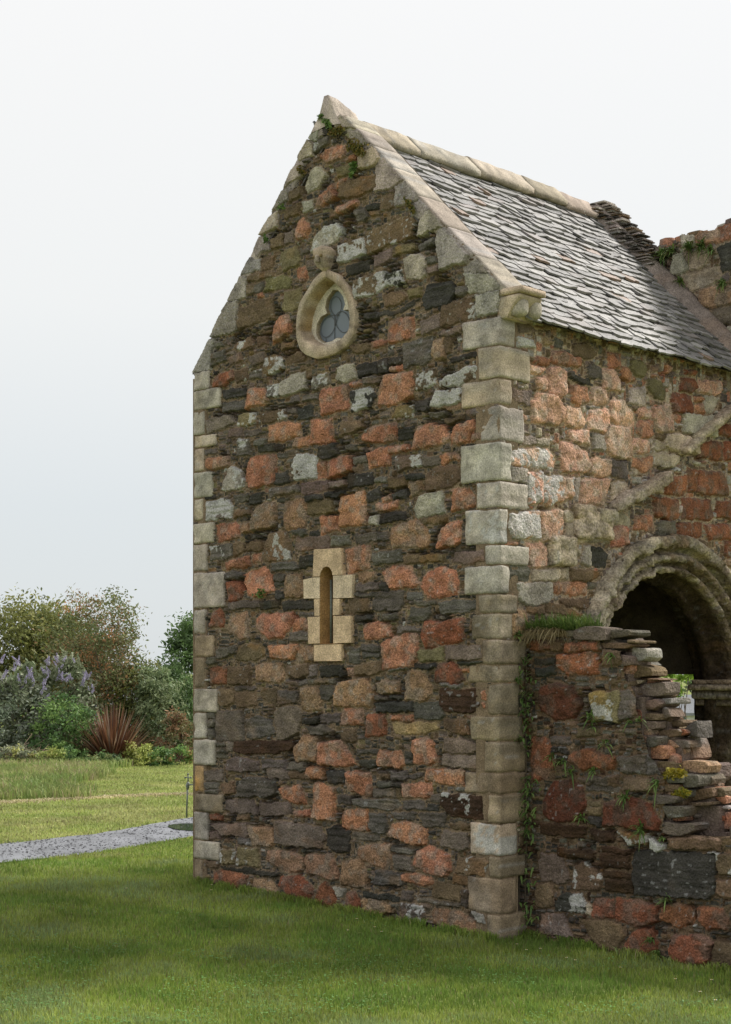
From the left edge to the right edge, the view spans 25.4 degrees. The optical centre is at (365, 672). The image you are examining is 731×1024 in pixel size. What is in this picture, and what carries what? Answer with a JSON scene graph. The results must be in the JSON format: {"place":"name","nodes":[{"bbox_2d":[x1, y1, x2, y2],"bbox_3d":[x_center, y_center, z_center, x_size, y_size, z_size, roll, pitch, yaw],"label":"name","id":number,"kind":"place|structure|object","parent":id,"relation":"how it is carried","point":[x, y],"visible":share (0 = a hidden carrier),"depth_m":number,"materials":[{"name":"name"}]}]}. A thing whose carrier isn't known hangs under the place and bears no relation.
{"place":"outdoors","nodes":[
{"label":"outdoors","id":0,"kind":"place"},
{"bbox_2d":[0,754,134,800],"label":"meadow grass","id":1,"kind":"structure","parent":0,"point":[34,778],"depth_m":31.65,"materials":[{"name":"green plant"}]},
{"bbox_2d":[0,758,192,858],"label":"mown grass","id":2,"kind":"structure","parent":0,"point":[54,831],"depth_m":25.20,"materials":[{"name":"green plant"}]},
{"bbox_2d":[0,817,192,861],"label":"path","id":3,"kind":"structure","parent":0,"point":[122,841],"depth_m":20.86,"materials":[{"name":"grey gravel"}]},
{"bbox_2d":[168,823,192,829],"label":"puddle","id":4,"kind":"object","parent":3,"relation":"on","point":[186,826],"visible":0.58,"depth_m":22.56,"materials":[{"name":"green liquid"}]},
{"bbox_2d":[0,675,730,1023],"bbox_3d":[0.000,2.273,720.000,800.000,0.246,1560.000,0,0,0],"label":"lawn","id":5,"kind":"structure","parent":0,"point":[86,925],"depth_m":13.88,"materials":[{"name":"plant"}]},
{"bbox_2d":[0,741,38,761],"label":"herb clump","id":6,"kind":"object","parent":5,"relation":"on","point":[14,751],"visible":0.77,"depth_m":37.08,"materials":[{"name":"green plant"}]},
{"bbox_2d":[0,654,58,757],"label":"buddleia","id":7,"kind":"object","parent":5,"relation":"on","point":[11,680],"visible":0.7,"depth_m":39.10,"materials":[{"name":"green plant"}]},
{"bbox_2d":[0,683,64,756],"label":"leafy shrub","id":8,"kind":"object","parent":5,"relation":"on","point":[6,713],"visible":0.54,"depth_m":38.54,"materials":[{"name":"green plant"}]},
{"bbox_2d":[1,734,68,761],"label":"clump","id":9,"kind":"object","parent":5,"relation":"on","point":[10,755],"visible":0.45,"depth_m":37.33,"materials":[{"name":"green plant"}]},
{"bbox_2d":[18,745,67,760],"bbox_3d":[-7.382,1.999,37.186,1.312,0.684,0.711,0,0,0],"label":"herb clump","id":10,"kind":"object","parent":5,"relation":"on","point":[52,752],"visible":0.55,"depth_m":37.10,"materials":[{"name":"green plant"}]},
{"bbox_2d":[0,582,91,733],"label":"broadleaf tree","id":11,"kind":"object","parent":5,"relation":"on","point":[21,616],"visible":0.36,"depth_m":43.25,"materials":[{"name":"green plant"}]},
{"bbox_2d":[5,594,109,734],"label":"broadleaf tree","id":12,"kind":"object","parent":5,"relation":"on","point":[54,627],"visible":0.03,"depth_m":44.56,"materials":[{"name":"green plant"}]},
{"bbox_2d":[18,689,103,757],"bbox_3d":[-7.167,1.626,38.566,1.906,2.470,1.672,0,0,21],"label":"ivy mound","id":13,"kind":"object","parent":5,"relation":"on","point":[55,715],"visible":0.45,"depth_m":38.33,"materials":[{"name":"green plant"}]},
{"bbox_2d":[18,648,106,748],"bbox_3d":[-7.419,0.816,39.873,2.214,2.820,1.881,0,0,0],"label":"buddleia","id":14,"kind":"object","parent":5,"relation":"on","point":[64,669],"visible":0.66,"depth_m":39.65,"materials":[{"name":"green plant"}]},
{"bbox_2d":[57,745,93,760],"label":"herb clump","id":15,"kind":"object","parent":5,"relation":"on","point":[70,751],"visible":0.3,"depth_m":37.42,"materials":[{"name":"green plant"}]},
{"bbox_2d":[30,586,125,754],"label":"rowan tree","id":16,"kind":"object","parent":5,"relation":"on","point":[90,663],"visible":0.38,"depth_m":41.78,"materials":[{"name":"green plant"}]},
{"bbox_2d":[0,791,192,803],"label":"straw","id":17,"kind":"object","parent":5,"relation":"on","point":[92,797],"visible":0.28,"depth_m":27.68,"materials":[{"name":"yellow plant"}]},
{"bbox_2d":[85,748,127,765],"bbox_3d":[-5.978,2.011,37.424,1.058,0.598,0.922,0,0,0],"label":"herb clump","id":18,"kind":"object","parent":5,"relation":"on","point":[101,755],"visible":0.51,"depth_m":37.25,"materials":[{"name":"green plant"}]},
{"bbox_2d":[59,701,166,758],"bbox_3d":[-6.051,1.411,38.642,2.707,1.541,2.401,0,0,0],"label":"flax plant","id":19,"kind":"object","parent":5,"relation":"on","point":[111,737],"visible":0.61,"depth_m":38.18,"materials":[{"name":"brown plant"}]},
{"bbox_2d":[74,584,151,727],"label":"rowan tree","id":20,"kind":"object","parent":5,"relation":"on","point":[117,643],"visible":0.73,"depth_m":40.66,"materials":[{"name":"green plant"}]},
{"bbox_2d":[98,649,179,758],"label":"leafy shrub","id":21,"kind":"object","parent":5,"relation":"on","point":[118,703],"visible":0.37,"depth_m":40.48,"materials":[{"name":"green plant"}]},
{"bbox_2d":[120,740,160,765],"bbox_3d":[-5.284,1.965,38.059,1.006,0.800,0.828,0,0,41],"label":"herb clump","id":22,"kind":"object","parent":5,"relation":"on","point":[142,749],"visible":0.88,"depth_m":37.87,"materials":[{"name":"green plant"}]},
{"bbox_2d":[135,746,171,765],"bbox_3d":[-5.005,2.007,38.189,1.018,0.608,0.837,0,0,44],"label":"herb clump","id":23,"kind":"object","parent":5,"relation":"on","point":[160,751],"visible":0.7,"depth_m":38.00,"materials":[{"name":"green plant"}]},
{"bbox_2d":[124,660,189,759],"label":"leafy shrub","id":24,"kind":"object","parent":5,"relation":"on","point":[157,690],"visible":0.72,"depth_m":40.21,"materials":[{"name":"green plant"}]},
{"bbox_2d":[140,644,192,746],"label":"broadleaf tree","id":25,"kind":"object","parent":5,"relation":"on","point":[175,673],"visible":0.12,"depth_m":41.53,"materials":[{"name":"green plant"}]},
{"bbox_2d":[150,705,192,761],"bbox_3d":[-4.510,1.663,39.830,1.274,1.720,1.450,0,0,29],"label":"leafy shrub","id":26,"kind":"object","parent":5,"relation":"on","point":[178,723],"visible":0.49,"depth_m":39.62,"materials":[{"name":"green plant"}]},
{"bbox_2d":[157,608,192,716],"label":"broadleaf tree","id":27,"kind":"object","parent":5,"relation":"on","point":[182,635],"visible":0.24,"depth_m":45.49,"materials":[{"name":"green plant"}]},
{"bbox_2d":[159,744,192,764],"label":"herb clump","id":28,"kind":"object","parent":5,"relation":"on","point":[186,751],"visible":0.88,"depth_m":38.24,"materials":[{"name":"green plant"}]},
{"bbox_2d":[184,773,192,817],"bbox_3d":[-2.171,1.554,20.500,0.236,0.560,0.050,0,0,0],"label":"standpipe","id":29,"kind":"object","parent":5,"relation":"on","point":[188,784],"visible":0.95,"depth_m":20.49,"materials":[{"name":"grey metal"}]},
{"bbox_2d":[11,663,693,693],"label":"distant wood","id":30,"kind":"object","parent":5,"relation":"on","point":[680,680],"depth_m":131.47,"materials":[{"name":"green plant"}]},
{"bbox_2d":[185,876,730,972],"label":"tall grass","id":31,"kind":"structure","parent":5,"relation":"on","point":[222,885],"depth_m":14.31,"materials":[{"name":"green plant"}]},
{"bbox_2d":[192,95,730,940],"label":"chapel","id":32,"kind":"structure","parent":5,"relation":"on","point":[460,423],"depth_m":15.30,"materials":[{"name":"stone"}]},
{"bbox_2d":[252,588,265,597],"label":"moss","id":33,"kind":"object","parent":32,"relation":"attached to","point":[263,592],"visible":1,"depth_m":16.03,"materials":[{"name":"green plant"}]},
{"bbox_2d":[262,233,269,243],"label":"moss","id":34,"kind":"object","parent":32,"relation":"attached to","point":[265,238],"visible":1,"depth_m":15.99,"materials":[{"name":"green plant"}]},
{"bbox_2d":[277,202,285,209],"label":"moss","id":35,"kind":"object","parent":32,"relation":"attached to","point":[282,207],"visible":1,"depth_m":15.83,"materials":[{"name":"green plant"}]},
{"bbox_2d":[296,165,306,176],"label":"moss","id":36,"kind":"object","parent":32,"relation":"attached to","point":[300,170],"visible":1,"depth_m":15.65,"materials":[{"name":"green plant"}]},
{"bbox_2d":[321,117,331,128],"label":"moss","id":37,"kind":"object","parent":32,"relation":"attached to","point":[326,122],"visible":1,"depth_m":15.40,"materials":[{"name":"green plant"}]},
{"bbox_2d":[296,270,361,358],"bbox_3d":[-0.319,-3.412,15.492,0.797,0.834,0.212,0,0,44],"label":"trefoil window","id":38,"kind":"structure","parent":32,"relation":"in","point":[327,321],"depth_m":15.57,"materials":[{"name":"stone"}]},
{"bbox_2d":[303,548,355,660],"bbox_3d":[-0.286,-0.644,15.491,0.658,1.074,0.228,0,0,44],"label":"slit window","id":39,"kind":"structure","parent":32,"relation":"in","point":[328,588],"depth_m":15.45,"materials":[{"name":"stone"}]},
{"bbox_2d":[327,125,346,135],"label":"moss","id":40,"kind":"object","parent":32,"relation":"attached to","point":[337,130],"visible":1,"depth_m":15.30,"materials":[{"name":"green plant"}]},
{"bbox_2d":[348,160,357,177],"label":"moss","id":41,"kind":"object","parent":32,"relation":"attached to","point":[353,166],"visible":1,"depth_m":15.17,"materials":[{"name":"green plant"}]},
{"bbox_2d":[343,137,368,156],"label":"moss","id":42,"kind":"object","parent":32,"relation":"attached to","point":[357,149],"visible":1,"depth_m":15.14,"materials":[{"name":"green plant"}]},
{"bbox_2d":[403,196,415,213],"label":"moss","id":43,"kind":"object","parent":32,"relation":"attached to","point":[409,206],"visible":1,"depth_m":14.67,"materials":[{"name":"green plant"}]},
{"bbox_2d":[515,677,523,688],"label":"fern","id":44,"kind":"object","parent":32,"relation":"attached to","point":[517,679],"visible":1,"depth_m":14.12,"materials":[{"name":"green plant"}]},
{"bbox_2d":[516,653,540,926],"bbox_3d":[1.402,1.030,14.126,0.141,2.400,0.298,0,0,-34],"label":"creeper","id":45,"kind":"object","parent":32,"relation":"attached to","point":[526,832],"visible":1,"depth_m":14.14,"materials":[{"name":"green plant"}]},
{"bbox_2d":[651,218,730,331],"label":"ruined wall","id":46,"kind":"structure","parent":32,"relation":"on","point":[698,276],"depth_m":17.37,"materials":[{"name":"brown stone"}]},
{"bbox_2d":[651,247,671,266],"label":"fern","id":47,"kind":"object","parent":46,"relation":"attached to","point":[660,251],"visible":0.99,"depth_m":17.72,"materials":[{"name":"green plant"}]},
{"bbox_2d":[661,243,676,261],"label":"fern","id":48,"kind":"object","parent":46,"relation":"attached to","point":[671,249],"visible":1,"depth_m":17.64,"materials":[{"name":"green plant"}]},
{"bbox_2d":[677,239,693,266],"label":"fern","id":49,"kind":"object","parent":46,"relation":"attached to","point":[686,245],"visible":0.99,"depth_m":17.48,"materials":[{"name":"green plant"}]},
{"bbox_2d":[689,236,706,258],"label":"fern","id":50,"kind":"object","parent":46,"relation":"attached to","point":[700,246],"visible":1,"depth_m":17.38,"materials":[{"name":"green plant"}]},
{"bbox_2d":[697,244,715,263],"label":"fern","id":51,"kind":"object","parent":46,"relation":"attached to","point":[709,250],"visible":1,"depth_m":17.29,"materials":[{"name":"green plant"}]},
{"bbox_2d":[715,277,726,297],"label":"fern","id":52,"kind":"object","parent":46,"relation":"attached to","point":[722,284],"visible":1,"depth_m":17.20,"materials":[{"name":"green plant"}]},
{"bbox_2d":[519,626,730,967],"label":"ruined wall","id":53,"kind":"structure","parent":5,"relation":"on","point":[600,877],"depth_m":13.59,"materials":[{"name":"brown stone"}]},
{"bbox_2d":[540,752,555,769],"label":"fern","id":54,"kind":"object","parent":53,"relation":"attached to","point":[550,756],"visible":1,"depth_m":14.00,"materials":[{"name":"green plant"}]},
{"bbox_2d":[553,757,566,773],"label":"fern","id":55,"kind":"object","parent":53,"relation":"attached to","point":[561,759],"visible":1,"depth_m":13.91,"materials":[{"name":"green plant"}]},
{"bbox_2d":[514,610,611,644],"bbox_3d":[1.676,-0.381,14.119,0.684,0.336,0.950,0,0,-44],"label":"grass tuft","id":56,"kind":"object","parent":53,"relation":"on","point":[559,624],"visible":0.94,"depth_m":14.00,"materials":[{"name":"green plant"}]},
{"bbox_2d":[560,765,574,789],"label":"fern","id":57,"kind":"object","parent":53,"relation":"attached to","point":[570,771],"visible":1,"depth_m":13.85,"materials":[{"name":"green plant"}]},
{"bbox_2d":[571,813,586,823],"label":"fern","id":58,"kind":"object","parent":53,"relation":"attached to","point":[580,815],"visible":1,"depth_m":13.77,"materials":[{"name":"green plant"}]},
{"bbox_2d":[580,709,597,727],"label":"fern","id":59,"kind":"object","parent":53,"relation":"attached to","point":[590,715],"visible":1,"depth_m":13.72,"materials":[{"name":"green plant"}]},
{"bbox_2d":[586,766,596,781],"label":"fern","id":60,"kind":"object","parent":53,"relation":"attached to","point":[593,769],"visible":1,"depth_m":13.69,"materials":[{"name":"green plant"}]},
{"bbox_2d":[597,739,613,759],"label":"fern","id":61,"kind":"object","parent":53,"relation":"attached to","point":[606,741],"visible":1,"depth_m":13.59,"materials":[{"name":"green plant"}]},
{"bbox_2d":[601,652,614,667],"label":"fern","id":62,"kind":"object","parent":53,"relation":"attached to","point":[611,655],"visible":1,"depth_m":13.57,"materials":[{"name":"green plant"}]},
{"bbox_2d":[613,789,631,808],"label":"fern","id":63,"kind":"object","parent":53,"relation":"attached to","point":[623,798],"visible":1,"depth_m":13.46,"materials":[{"name":"green plant"}]},
{"bbox_2d":[629,819,644,846],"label":"fern","id":64,"kind":"object","parent":53,"relation":"attached to","point":[639,828],"visible":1,"depth_m":13.35,"materials":[{"name":"green plant"}]},
{"bbox_2d":[632,716,648,729],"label":"fern","id":65,"kind":"object","parent":53,"relation":"attached to","point":[638,719],"visible":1,"depth_m":13.38,"materials":[{"name":"green plant"}]},
{"bbox_2d":[639,933,654,946],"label":"fern","id":66,"kind":"object","parent":53,"relation":"attached to","point":[650,940],"visible":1,"depth_m":13.28,"materials":[{"name":"green plant"}]},
{"bbox_2d":[647,777,658,806],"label":"fern","id":67,"kind":"object","parent":53,"relation":"attached to","point":[656,782],"visible":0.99,"depth_m":13.26,"materials":[{"name":"green plant"}]},
{"bbox_2d":[656,836,665,844],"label":"fern","id":68,"kind":"object","parent":53,"relation":"attached to","point":[661,838],"visible":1,"depth_m":13.22,"materials":[{"name":"green plant"}]},
{"bbox_2d":[654,893,672,909],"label":"fern","id":69,"kind":"object","parent":53,"relation":"attached to","point":[665,899],"visible":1,"depth_m":13.20,"materials":[{"name":"green plant"}]},
{"bbox_2d":[662,765,687,780],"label":"moss","id":70,"kind":"object","parent":53,"relation":"attached to","point":[678,773],"visible":1,"depth_m":13.21,"materials":[{"name":"yellow plant"}]},
{"bbox_2d":[671,787,691,797],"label":"moss","id":71,"kind":"object","parent":53,"relation":"attached to","point":[683,792],"visible":1,"depth_m":13.18,"materials":[{"name":"yellow plant"}]},
{"bbox_2d":[663,674,693,719],"bbox_3d":[5.179,1.039,27.027,0.596,2.365,0.692,0,0,-30],"label":"sycamore","id":72,"kind":"object","parent":5,"relation":"on","point":[679,677],"visible":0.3,"depth_m":26.94,"materials":[{"name":"green plant"}]},
{"bbox_2d":[676,695,694,719],"bbox_3d":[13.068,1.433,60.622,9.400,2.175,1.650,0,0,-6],"label":"cottage","id":73,"kind":"structure","parent":5,"relation":"on","point":[690,714],"depth_m":59.89,"materials":[{"name":"paint"}]},
{"bbox_2d":[0,888,730,1023],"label":"grass","id":74,"kind":"structure","parent":0,"point":[363,944],"depth_m":12.53,"materials":[{"name":"green plant"}]},
{"bbox_2d":[0,0,730,674],"label":"sky","id":75,"kind":"structure","parent":0,"point":[147,147],"materials":[{"name":"white"}]},
{"bbox_2d":[647,949,667,962],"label":"fern","id":76,"kind":"object","parent":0,"point":[658,951],"visible":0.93,"depth_m":13.24,"materials":[{"name":"green plant"}]},
{"bbox_2d":[673,276,684,287],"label":"fern","id":77,"kind":"object","parent":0,"point":[680,281],"visible":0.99,"depth_m":17.56,"materials":[{"name":"green plant"}]}
]}

